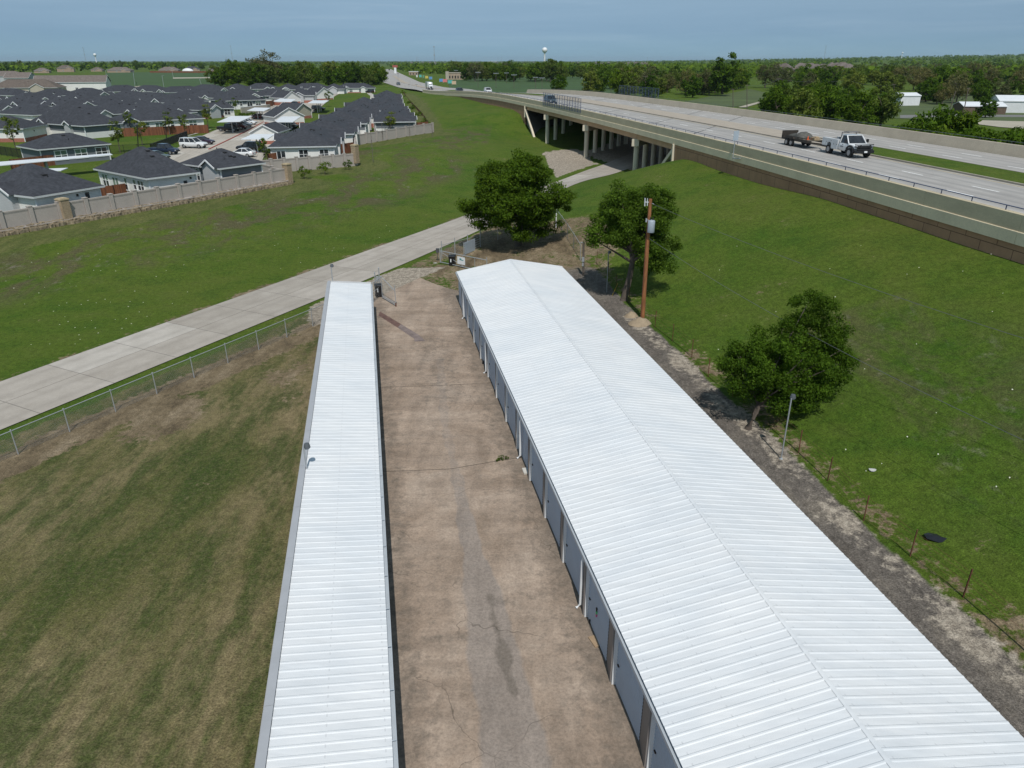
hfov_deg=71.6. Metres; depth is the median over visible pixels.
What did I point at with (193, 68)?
house
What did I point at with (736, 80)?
tree
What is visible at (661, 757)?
door
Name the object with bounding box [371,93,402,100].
bungalow
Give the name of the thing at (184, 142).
car
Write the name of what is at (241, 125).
car
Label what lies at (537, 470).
door
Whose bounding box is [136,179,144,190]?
window
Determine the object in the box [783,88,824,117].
tree
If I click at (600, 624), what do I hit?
door
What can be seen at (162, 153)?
car
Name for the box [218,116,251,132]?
carport
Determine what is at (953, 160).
kerb
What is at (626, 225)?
tree
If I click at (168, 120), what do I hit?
young tree
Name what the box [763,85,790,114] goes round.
tree
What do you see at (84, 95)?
bungalow
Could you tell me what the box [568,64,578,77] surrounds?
tree
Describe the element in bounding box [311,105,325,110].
car
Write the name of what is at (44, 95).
bungalow
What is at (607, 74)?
tree
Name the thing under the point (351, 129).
bungalow
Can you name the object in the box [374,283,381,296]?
wheelie bin
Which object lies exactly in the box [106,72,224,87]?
crop field
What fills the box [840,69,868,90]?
tree
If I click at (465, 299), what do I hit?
door
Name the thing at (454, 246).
chain link fence
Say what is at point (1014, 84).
tree
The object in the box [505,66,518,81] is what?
tree
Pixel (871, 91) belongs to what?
tree
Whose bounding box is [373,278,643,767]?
driveway
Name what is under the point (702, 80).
tree
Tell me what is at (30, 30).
sky
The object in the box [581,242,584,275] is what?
meter pole
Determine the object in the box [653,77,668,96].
tree
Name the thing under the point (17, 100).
bungalow
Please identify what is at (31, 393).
frontage road
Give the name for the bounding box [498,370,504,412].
door
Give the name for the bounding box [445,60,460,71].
tree
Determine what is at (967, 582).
wire fence
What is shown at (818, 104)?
tree
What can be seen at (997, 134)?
bush
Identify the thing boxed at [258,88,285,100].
bungalow
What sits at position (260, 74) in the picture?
tree
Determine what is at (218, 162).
bungalow
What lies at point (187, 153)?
parking lot
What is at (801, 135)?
tarp load
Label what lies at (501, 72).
tree
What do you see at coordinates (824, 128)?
edge marking
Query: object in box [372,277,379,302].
chain link fence
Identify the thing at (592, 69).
tree
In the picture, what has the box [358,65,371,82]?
tree
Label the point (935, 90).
tree
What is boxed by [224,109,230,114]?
window
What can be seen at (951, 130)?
bush
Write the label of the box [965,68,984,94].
tree
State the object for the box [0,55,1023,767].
ground
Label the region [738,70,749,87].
tree
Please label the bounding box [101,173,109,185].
window
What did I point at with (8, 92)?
bungalow
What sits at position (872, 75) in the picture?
tree
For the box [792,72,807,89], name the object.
tree
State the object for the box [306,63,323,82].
tree
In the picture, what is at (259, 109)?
carport
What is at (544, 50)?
water tower
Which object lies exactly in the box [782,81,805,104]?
tree
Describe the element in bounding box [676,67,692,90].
tree
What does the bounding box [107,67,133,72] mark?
house
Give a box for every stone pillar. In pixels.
[54,197,72,218]
[281,163,293,183]
[350,144,359,162]
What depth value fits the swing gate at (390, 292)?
57.44 m
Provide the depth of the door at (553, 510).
29.24 m
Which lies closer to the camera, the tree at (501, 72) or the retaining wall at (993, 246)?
the retaining wall at (993, 246)
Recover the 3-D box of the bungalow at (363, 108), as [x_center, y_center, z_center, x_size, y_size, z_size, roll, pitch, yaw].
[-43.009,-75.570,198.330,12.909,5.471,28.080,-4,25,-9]
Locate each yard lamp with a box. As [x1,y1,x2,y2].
[303,442,309,468]
[606,251,610,291]
[779,394,795,459]
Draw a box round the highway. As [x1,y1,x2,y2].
[383,69,1023,212]
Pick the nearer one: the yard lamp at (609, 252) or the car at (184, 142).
the yard lamp at (609, 252)
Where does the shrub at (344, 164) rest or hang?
on the ground
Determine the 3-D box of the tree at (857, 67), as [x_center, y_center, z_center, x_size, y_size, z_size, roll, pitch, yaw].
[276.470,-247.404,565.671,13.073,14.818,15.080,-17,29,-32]
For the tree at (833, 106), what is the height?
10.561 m
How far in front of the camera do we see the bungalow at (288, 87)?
357.07 m
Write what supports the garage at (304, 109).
on the ground
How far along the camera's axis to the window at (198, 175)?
99.59 m
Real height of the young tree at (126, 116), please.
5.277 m
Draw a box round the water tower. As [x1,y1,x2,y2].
[542,47,546,60]
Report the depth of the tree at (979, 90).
317.00 m
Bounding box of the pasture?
[890,94,1023,120]
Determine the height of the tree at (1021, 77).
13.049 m
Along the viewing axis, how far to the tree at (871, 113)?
186.49 m
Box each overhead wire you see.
[649,238,1022,439]
[651,203,1021,337]
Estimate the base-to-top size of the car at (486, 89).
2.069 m
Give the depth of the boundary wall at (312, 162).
117.48 m
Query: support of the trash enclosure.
on the ground
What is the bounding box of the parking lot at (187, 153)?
[170,105,278,162]
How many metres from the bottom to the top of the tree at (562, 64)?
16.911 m
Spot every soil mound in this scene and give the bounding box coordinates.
[624,311,637,317]
[628,317,651,326]
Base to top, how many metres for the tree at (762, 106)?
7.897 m
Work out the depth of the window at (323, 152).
121.54 m
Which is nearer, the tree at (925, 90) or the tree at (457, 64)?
the tree at (925, 90)
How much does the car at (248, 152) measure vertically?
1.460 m
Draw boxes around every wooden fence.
[9,155,55,168]
[100,183,126,195]
[121,125,208,136]
[150,71,205,72]
[265,99,273,105]
[267,142,353,159]
[403,92,422,115]
[416,114,427,124]
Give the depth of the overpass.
142.60 m
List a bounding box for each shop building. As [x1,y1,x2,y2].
[409,71,418,74]
[445,71,465,79]
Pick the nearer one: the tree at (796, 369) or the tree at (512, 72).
the tree at (796, 369)
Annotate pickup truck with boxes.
[148,143,179,154]
[216,123,240,131]
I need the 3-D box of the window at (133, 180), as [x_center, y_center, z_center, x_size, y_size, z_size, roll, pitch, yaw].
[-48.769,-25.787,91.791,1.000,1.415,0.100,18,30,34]
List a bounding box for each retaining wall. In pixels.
[455,96,525,124]
[674,145,1023,263]
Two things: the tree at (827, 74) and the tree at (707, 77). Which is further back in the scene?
the tree at (827, 74)
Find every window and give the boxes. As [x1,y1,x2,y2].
[53,150,68,160]
[74,148,88,158]
[94,146,107,156]
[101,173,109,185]
[123,177,129,190]
[132,179,137,190]
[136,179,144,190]
[189,120,196,124]
[192,167,200,179]
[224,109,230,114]
[298,149,308,156]
[319,149,328,155]
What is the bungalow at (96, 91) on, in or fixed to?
on the ground
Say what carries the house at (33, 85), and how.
on the ground
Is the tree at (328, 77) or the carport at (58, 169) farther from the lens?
the tree at (328, 77)
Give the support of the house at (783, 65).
on the ground
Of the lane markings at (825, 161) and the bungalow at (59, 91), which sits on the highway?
the lane markings at (825, 161)
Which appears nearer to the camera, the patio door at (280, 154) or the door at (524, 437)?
the door at (524, 437)
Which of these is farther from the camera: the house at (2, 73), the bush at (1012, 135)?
the house at (2, 73)
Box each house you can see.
[0,71,16,81]
[0,79,66,91]
[3,72,33,80]
[33,75,111,90]
[34,68,51,72]
[57,65,74,71]
[90,67,104,71]
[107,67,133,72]
[159,67,180,70]
[186,66,200,70]
[777,64,789,71]
[843,64,855,70]
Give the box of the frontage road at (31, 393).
[0,145,666,429]
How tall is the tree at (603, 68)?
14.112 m
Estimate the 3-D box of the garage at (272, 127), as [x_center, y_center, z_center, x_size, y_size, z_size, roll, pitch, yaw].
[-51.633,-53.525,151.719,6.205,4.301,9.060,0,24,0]
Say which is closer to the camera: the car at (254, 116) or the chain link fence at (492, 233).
the chain link fence at (492, 233)
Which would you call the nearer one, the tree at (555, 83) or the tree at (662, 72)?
the tree at (555, 83)
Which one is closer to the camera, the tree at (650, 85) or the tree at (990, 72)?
the tree at (650, 85)
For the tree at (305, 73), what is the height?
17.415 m
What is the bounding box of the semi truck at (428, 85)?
[425,82,432,89]
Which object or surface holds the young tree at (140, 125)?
on the ground
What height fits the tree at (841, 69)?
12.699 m
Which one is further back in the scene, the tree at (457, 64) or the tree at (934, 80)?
the tree at (457, 64)
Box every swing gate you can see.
[380,276,396,306]
[439,248,486,267]
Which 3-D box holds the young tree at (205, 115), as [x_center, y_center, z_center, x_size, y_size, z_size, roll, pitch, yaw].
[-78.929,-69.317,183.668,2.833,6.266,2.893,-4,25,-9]
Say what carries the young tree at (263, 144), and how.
on the ground
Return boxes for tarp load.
[789,132,812,138]
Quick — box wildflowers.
[48,237,1012,486]
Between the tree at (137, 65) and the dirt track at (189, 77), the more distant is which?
the tree at (137, 65)
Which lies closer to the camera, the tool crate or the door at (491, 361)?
the door at (491, 361)
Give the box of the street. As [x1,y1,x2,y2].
[195,94,337,159]
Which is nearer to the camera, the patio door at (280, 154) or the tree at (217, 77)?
the patio door at (280, 154)
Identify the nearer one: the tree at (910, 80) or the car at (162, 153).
the car at (162, 153)
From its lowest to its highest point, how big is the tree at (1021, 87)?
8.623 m
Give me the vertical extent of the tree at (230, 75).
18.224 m
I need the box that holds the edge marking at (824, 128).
[483,91,1022,158]
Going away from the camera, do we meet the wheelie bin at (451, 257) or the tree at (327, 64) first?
the wheelie bin at (451, 257)
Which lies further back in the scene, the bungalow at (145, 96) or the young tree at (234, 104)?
the bungalow at (145, 96)
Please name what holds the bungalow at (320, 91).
on the ground
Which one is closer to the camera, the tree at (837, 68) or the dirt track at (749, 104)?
the dirt track at (749, 104)
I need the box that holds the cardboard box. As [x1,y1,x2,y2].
[588,635,599,647]
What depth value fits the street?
149.89 m
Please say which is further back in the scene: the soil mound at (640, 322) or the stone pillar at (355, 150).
the stone pillar at (355, 150)
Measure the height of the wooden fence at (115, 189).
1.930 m
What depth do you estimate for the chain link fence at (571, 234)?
71.92 m
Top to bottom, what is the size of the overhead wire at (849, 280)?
1.126 m
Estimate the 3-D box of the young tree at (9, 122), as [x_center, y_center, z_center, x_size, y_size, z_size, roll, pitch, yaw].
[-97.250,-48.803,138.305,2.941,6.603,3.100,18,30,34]
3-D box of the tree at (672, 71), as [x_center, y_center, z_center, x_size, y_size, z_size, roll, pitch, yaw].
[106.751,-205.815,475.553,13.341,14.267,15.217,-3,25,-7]
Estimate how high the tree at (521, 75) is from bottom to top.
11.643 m
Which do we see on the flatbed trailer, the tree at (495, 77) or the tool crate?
the tool crate
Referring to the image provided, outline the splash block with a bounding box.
[522,467,527,473]
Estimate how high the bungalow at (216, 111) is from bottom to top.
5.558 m
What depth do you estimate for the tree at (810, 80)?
414.38 m
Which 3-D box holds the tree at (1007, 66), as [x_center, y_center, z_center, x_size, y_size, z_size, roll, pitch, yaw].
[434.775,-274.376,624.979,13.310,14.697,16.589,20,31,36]
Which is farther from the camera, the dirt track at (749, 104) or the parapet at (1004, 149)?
the dirt track at (749, 104)
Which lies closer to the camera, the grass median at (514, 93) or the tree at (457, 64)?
the grass median at (514, 93)
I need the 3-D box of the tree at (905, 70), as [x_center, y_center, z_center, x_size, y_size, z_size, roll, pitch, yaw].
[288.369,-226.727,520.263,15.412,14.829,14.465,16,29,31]
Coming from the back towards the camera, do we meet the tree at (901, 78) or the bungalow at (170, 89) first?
the tree at (901, 78)
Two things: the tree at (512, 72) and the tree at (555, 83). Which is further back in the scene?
the tree at (512, 72)
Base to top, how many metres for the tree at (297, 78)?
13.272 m
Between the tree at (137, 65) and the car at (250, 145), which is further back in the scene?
the tree at (137, 65)
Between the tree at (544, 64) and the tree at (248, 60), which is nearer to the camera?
the tree at (248, 60)
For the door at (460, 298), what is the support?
in the storage building at (749, 613)
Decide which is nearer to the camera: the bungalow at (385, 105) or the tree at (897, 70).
the bungalow at (385, 105)
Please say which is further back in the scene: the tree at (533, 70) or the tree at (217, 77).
the tree at (533, 70)
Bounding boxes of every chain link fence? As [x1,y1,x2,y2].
[0,304,323,459]
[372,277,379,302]
[441,231,480,257]
[480,223,516,242]
[556,209,580,259]
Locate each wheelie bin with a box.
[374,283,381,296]
[448,254,455,265]
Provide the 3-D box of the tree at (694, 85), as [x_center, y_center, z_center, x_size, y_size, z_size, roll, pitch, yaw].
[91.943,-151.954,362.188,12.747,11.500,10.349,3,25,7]
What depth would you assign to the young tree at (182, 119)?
166.08 m
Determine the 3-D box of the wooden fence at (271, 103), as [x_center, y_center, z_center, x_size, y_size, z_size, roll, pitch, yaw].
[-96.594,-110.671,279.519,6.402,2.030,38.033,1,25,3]
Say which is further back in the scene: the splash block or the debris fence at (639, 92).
the debris fence at (639, 92)
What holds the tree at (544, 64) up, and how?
on the ground
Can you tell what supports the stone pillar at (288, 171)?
on the ground
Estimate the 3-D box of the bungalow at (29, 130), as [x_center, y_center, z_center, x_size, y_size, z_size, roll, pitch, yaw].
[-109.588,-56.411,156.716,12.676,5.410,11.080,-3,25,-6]
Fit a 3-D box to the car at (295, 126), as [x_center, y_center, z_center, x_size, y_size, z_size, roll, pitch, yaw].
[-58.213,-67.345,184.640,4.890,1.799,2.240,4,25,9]
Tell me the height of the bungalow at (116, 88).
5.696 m
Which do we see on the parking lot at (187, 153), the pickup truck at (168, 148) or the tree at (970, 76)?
the pickup truck at (168, 148)
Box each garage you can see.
[248,121,290,143]
[262,106,304,123]
[269,91,300,104]
[279,103,312,118]
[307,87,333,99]
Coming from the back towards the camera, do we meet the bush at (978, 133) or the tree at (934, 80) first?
the tree at (934, 80)
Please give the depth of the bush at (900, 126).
105.91 m
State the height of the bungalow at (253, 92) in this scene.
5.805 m
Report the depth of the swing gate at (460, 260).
67.03 m
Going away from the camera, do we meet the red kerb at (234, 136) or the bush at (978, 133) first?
the bush at (978, 133)
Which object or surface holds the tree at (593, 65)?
on the ground
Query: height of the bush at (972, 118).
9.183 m
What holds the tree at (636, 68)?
on the ground
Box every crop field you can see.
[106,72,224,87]
[445,75,622,94]
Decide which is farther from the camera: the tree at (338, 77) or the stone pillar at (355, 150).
the tree at (338, 77)
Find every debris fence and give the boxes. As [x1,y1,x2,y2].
[543,92,580,112]
[619,85,658,97]
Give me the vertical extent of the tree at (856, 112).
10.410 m
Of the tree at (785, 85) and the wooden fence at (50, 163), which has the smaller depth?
the wooden fence at (50, 163)
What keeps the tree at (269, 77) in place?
on the ground
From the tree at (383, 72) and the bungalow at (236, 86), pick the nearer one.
the bungalow at (236, 86)
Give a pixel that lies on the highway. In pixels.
(1010, 194)
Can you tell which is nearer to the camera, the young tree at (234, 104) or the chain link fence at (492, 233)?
the chain link fence at (492, 233)
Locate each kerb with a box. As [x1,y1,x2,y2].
[209,122,262,148]
[815,144,1023,185]
[874,146,1023,172]
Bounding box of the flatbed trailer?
[782,130,822,145]
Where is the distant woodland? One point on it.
(426, 67)
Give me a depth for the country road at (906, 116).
238.94 m
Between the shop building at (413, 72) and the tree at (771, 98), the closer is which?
the tree at (771, 98)
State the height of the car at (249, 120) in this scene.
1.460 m
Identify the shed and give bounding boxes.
[892,92,921,105]
[952,102,1007,113]
[989,95,1023,112]
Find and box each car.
[153,150,170,157]
[179,137,207,148]
[195,136,214,143]
[227,122,247,129]
[233,148,256,156]
[235,141,261,150]
[241,120,252,125]
[245,118,257,123]
[251,113,263,118]
[278,122,297,128]
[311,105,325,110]
[484,87,491,92]
[544,95,556,103]
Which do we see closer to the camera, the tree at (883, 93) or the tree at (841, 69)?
the tree at (883, 93)
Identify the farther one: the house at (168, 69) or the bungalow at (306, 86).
the house at (168, 69)
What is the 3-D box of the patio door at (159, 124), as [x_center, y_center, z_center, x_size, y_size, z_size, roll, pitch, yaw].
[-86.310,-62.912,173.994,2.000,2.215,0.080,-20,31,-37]
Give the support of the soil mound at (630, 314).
on the ground
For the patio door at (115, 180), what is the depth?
94.81 m
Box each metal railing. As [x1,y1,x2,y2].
[0,146,22,157]
[109,131,187,153]
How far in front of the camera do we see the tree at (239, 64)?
489.79 m
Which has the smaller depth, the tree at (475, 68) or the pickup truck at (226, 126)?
the pickup truck at (226, 126)
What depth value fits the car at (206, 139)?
147.45 m
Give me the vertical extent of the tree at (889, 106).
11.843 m
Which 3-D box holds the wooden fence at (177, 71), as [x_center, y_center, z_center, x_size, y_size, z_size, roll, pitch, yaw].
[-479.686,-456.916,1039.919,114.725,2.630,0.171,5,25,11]
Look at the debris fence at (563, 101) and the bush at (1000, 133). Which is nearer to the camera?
the bush at (1000, 133)
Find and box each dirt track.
[173,77,209,78]
[740,102,758,106]
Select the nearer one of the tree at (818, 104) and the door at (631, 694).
the door at (631, 694)
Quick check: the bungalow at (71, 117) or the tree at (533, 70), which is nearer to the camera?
the bungalow at (71, 117)
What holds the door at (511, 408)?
in the storage building at (749, 613)
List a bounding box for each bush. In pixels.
[891,123,905,129]
[898,121,929,129]
[905,108,982,134]
[908,103,984,138]
[934,129,965,136]
[949,125,999,140]
[960,125,1023,142]
[982,126,1023,139]
[1000,127,1023,144]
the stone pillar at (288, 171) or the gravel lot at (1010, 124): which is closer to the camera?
the stone pillar at (288, 171)
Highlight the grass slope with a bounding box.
[686,89,764,106]
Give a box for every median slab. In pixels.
[393,76,406,82]
[538,95,822,144]
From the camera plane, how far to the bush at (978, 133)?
93.21 m
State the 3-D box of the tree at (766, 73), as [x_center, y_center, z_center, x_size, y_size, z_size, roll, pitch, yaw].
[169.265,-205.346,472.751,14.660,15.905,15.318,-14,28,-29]
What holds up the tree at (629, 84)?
on the ground
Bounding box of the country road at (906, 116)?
[900,114,1023,117]
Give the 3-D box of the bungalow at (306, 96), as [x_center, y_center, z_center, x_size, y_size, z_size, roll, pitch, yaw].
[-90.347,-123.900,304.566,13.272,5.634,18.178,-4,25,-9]
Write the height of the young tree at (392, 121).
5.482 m
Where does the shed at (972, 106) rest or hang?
on the ground
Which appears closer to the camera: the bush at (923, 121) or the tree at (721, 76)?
the bush at (923, 121)
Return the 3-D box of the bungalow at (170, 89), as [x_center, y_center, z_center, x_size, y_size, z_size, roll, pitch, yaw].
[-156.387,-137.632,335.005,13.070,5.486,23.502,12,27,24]
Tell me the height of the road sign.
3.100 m
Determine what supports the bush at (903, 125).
on the ground
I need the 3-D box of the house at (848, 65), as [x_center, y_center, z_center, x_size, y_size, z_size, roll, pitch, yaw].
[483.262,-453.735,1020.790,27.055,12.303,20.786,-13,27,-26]
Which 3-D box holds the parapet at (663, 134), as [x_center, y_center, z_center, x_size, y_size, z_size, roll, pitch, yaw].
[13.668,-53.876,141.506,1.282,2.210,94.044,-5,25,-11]
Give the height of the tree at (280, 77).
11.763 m
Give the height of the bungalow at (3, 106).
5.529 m
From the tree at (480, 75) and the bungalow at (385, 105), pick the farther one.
the tree at (480, 75)
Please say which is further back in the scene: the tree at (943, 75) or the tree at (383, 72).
the tree at (383, 72)
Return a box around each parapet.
[423,89,524,105]
[525,97,675,143]
[526,89,1023,158]
[674,128,1023,246]
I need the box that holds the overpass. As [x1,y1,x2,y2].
[524,106,674,169]
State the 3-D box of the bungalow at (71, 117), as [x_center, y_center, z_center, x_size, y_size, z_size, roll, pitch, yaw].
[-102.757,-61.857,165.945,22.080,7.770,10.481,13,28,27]
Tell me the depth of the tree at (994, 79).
337.30 m
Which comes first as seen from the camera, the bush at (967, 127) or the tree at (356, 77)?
the bush at (967, 127)
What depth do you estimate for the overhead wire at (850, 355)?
33.91 m
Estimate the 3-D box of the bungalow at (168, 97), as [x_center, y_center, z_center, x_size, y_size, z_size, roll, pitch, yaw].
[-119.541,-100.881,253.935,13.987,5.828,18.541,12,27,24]
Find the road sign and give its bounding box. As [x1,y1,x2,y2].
[732,131,739,158]
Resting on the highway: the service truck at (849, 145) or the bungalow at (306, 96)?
the service truck at (849, 145)
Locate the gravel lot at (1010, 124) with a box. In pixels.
[978,120,1023,128]
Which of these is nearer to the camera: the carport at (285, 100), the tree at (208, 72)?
the carport at (285, 100)
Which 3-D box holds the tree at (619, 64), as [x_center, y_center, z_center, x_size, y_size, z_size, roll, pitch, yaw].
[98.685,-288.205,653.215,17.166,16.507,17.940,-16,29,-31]
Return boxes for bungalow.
[0,88,28,96]
[0,96,45,105]
[0,102,16,110]
[0,103,51,119]
[0,115,47,141]
[0,163,104,211]
[1,92,61,99]
[16,133,110,164]
[31,101,122,137]
[38,88,74,95]
[42,97,99,106]
[46,103,122,117]
[62,92,100,99]
[72,88,113,95]
[87,95,146,103]
[93,146,200,191]
[96,101,134,110]
[99,85,135,92]
[111,91,140,95]
[111,106,204,127]
[117,102,197,113]
[127,92,166,100]
[132,85,164,91]
[147,93,210,102]
[153,86,204,93]
[164,99,223,118]
[176,89,202,94]
[180,148,265,180]
[190,90,227,101]
[194,84,229,91]
[209,92,266,108]
[210,99,234,116]
[225,83,250,89]
[226,89,263,97]
[247,83,276,91]
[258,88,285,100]
[267,124,345,158]
[276,83,301,90]
[293,88,316,102]
[296,83,324,89]
[299,114,360,143]
[319,107,371,133]
[321,83,345,93]
[334,102,379,127]
[340,83,375,92]
[344,97,377,106]
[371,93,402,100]
[371,101,409,111]
[372,106,416,130]
[373,90,402,97]
[376,97,404,105]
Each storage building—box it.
[254,281,398,767]
[455,259,1023,767]
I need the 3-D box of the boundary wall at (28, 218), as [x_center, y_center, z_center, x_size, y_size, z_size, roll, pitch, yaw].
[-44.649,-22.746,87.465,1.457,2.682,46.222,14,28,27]
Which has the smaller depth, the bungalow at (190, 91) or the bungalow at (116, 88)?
the bungalow at (190, 91)
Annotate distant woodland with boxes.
[0,54,1023,80]
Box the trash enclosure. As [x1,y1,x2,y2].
[240,104,270,113]
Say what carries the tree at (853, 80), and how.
on the ground
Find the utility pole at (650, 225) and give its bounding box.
[640,198,654,317]
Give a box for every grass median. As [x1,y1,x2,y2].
[449,90,544,94]
[871,147,1023,183]
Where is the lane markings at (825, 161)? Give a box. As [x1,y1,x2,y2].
[507,94,1022,195]
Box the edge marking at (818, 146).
[440,89,1023,187]
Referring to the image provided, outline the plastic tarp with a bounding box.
[924,533,946,542]
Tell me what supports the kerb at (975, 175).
on the highway
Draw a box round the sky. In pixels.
[0,0,1023,60]
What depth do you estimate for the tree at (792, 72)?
480.86 m
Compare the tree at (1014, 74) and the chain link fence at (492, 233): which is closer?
the chain link fence at (492, 233)
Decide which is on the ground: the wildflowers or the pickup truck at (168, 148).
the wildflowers
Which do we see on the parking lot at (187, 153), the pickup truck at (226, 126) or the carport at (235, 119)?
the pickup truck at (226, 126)
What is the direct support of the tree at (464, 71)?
on the ground
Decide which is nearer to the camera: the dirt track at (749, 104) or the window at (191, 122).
the window at (191, 122)
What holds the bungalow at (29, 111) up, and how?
on the ground
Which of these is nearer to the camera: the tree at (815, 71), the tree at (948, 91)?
the tree at (948, 91)
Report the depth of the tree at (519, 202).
69.12 m
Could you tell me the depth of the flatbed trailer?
89.61 m
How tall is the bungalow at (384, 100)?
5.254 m
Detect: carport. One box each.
[0,153,111,168]
[49,168,67,170]
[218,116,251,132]
[241,134,273,152]
[247,108,269,119]
[274,99,295,102]
[276,116,300,131]
[309,100,328,112]
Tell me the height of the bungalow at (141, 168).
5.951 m
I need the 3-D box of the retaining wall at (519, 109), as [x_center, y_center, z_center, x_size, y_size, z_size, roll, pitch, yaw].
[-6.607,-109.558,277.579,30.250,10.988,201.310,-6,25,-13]
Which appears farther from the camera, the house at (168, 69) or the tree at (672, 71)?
the house at (168, 69)
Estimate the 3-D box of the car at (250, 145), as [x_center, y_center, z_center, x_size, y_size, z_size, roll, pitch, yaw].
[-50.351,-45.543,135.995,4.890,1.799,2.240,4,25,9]
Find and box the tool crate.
[810,136,819,140]
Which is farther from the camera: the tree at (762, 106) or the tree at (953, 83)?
the tree at (953, 83)
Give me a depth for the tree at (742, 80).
459.18 m
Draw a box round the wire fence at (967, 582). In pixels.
[597,250,1023,642]
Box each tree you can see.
[0,116,19,147]
[107,120,123,150]
[122,111,132,126]
[131,119,147,143]
[132,61,140,68]
[161,111,173,133]
[176,114,188,131]
[200,105,211,127]
[203,65,218,84]
[210,69,225,86]
[218,59,241,85]
[225,62,244,83]
[231,97,237,111]
[240,64,260,85]
[244,56,262,70]
[246,63,267,82]
[253,49,282,73]
[256,138,270,159]
[259,64,276,83]
[274,68,283,83]
[280,66,291,82]
[288,66,297,84]
[292,68,305,83]
[294,60,312,82]
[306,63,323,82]
[321,60,336,81]
[322,67,334,84]
[331,63,353,83]
[345,61,362,82]
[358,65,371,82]
[361,68,376,83]
[370,62,388,83]
[370,68,382,84]
[383,111,395,128]
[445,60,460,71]
[450,62,462,68]
[450,65,459,71]
[454,147,577,246]
[460,62,472,80]
[466,61,483,80]
[473,62,492,80]
[482,65,490,80]
[489,67,500,80]
[496,65,510,80]
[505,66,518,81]
[514,67,525,78]
[525,62,543,79]
[539,61,551,80]
[541,58,557,81]
[546,61,566,71]
[550,74,567,89]
[555,66,568,80]
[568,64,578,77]
[574,65,586,78]
[580,71,602,91]
[581,178,682,300]
[584,67,595,78]
[587,61,603,70]
[592,71,607,91]
[593,65,611,78]
[601,68,617,88]
[607,66,635,93]
[610,61,625,70]
[617,72,639,94]
[631,75,643,95]
[632,66,644,76]
[634,68,649,75]
[638,74,659,97]
[640,63,660,87]
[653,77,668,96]
[657,67,666,77]
[662,66,680,86]
[664,73,676,92]
[675,70,692,93]
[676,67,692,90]
[680,74,704,97]
[696,72,708,94]
[700,67,718,95]
[708,52,741,93]
[712,288,860,429]
[731,76,741,88]
[734,73,748,88]
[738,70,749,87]
[756,63,777,87]
[757,92,776,111]
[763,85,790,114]
[768,63,791,86]
[769,80,791,89]
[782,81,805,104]
[783,67,796,82]
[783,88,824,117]
[789,87,830,118]
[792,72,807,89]
[798,63,823,79]
[800,84,839,101]
[801,72,819,86]
[817,85,850,120]
[819,66,842,85]
[821,65,838,76]
[838,65,845,76]
[838,67,866,93]
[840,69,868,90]
[840,89,874,124]
[843,91,881,120]
[850,64,867,72]
[853,87,879,120]
[862,92,894,123]
[866,70,880,84]
[867,81,903,126]
[873,71,901,94]
[880,64,903,86]
[888,66,904,82]
[890,74,906,90]
[897,64,916,82]
[906,66,924,90]
[912,67,937,86]
[914,76,939,101]
[922,77,944,86]
[928,83,945,103]
[929,66,942,82]
[933,80,956,103]
[934,65,963,85]
[946,69,973,102]
[946,79,959,100]
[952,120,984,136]
[958,68,974,81]
[965,61,981,75]
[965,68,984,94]
[970,78,991,101]
[975,93,998,117]
[978,60,1002,83]
[981,77,997,97]
[987,66,1005,83]
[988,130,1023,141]
[992,78,1012,94]
[999,63,1010,69]
[999,76,1020,94]
[1010,67,1023,80]
[1012,71,1023,90]
[1018,81,1023,94]
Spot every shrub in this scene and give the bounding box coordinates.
[296,166,311,176]
[317,161,331,173]
[342,159,352,167]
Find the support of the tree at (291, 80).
on the ground
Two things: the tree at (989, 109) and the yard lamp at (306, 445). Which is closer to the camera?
the yard lamp at (306, 445)
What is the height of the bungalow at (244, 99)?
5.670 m
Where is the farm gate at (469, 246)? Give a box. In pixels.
[463,232,480,254]
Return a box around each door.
[111,176,118,184]
[155,122,162,126]
[276,150,285,158]
[458,282,461,307]
[464,294,466,319]
[469,305,472,334]
[475,319,479,351]
[482,334,486,363]
[489,350,494,388]
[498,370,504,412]
[507,392,515,437]
[519,417,527,468]
[532,446,542,503]
[547,482,560,547]
[565,524,581,593]
[587,576,609,659]
[615,641,643,740]
[651,724,675,767]
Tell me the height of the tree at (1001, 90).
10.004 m
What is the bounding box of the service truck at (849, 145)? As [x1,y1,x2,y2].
[820,131,873,157]
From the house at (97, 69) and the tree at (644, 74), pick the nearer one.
the tree at (644, 74)
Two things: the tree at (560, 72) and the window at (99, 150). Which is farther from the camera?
the tree at (560, 72)
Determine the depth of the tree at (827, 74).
459.61 m
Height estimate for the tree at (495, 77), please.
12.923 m
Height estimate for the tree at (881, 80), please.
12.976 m
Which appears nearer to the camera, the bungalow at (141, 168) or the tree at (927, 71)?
the bungalow at (141, 168)
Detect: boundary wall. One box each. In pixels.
[0,168,291,236]
[257,153,357,170]
[262,164,277,170]
[357,122,433,144]
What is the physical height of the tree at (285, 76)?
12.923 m
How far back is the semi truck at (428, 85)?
387.67 m
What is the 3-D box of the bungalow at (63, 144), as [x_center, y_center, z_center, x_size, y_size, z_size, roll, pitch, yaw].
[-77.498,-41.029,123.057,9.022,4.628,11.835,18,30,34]
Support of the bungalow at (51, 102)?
on the ground

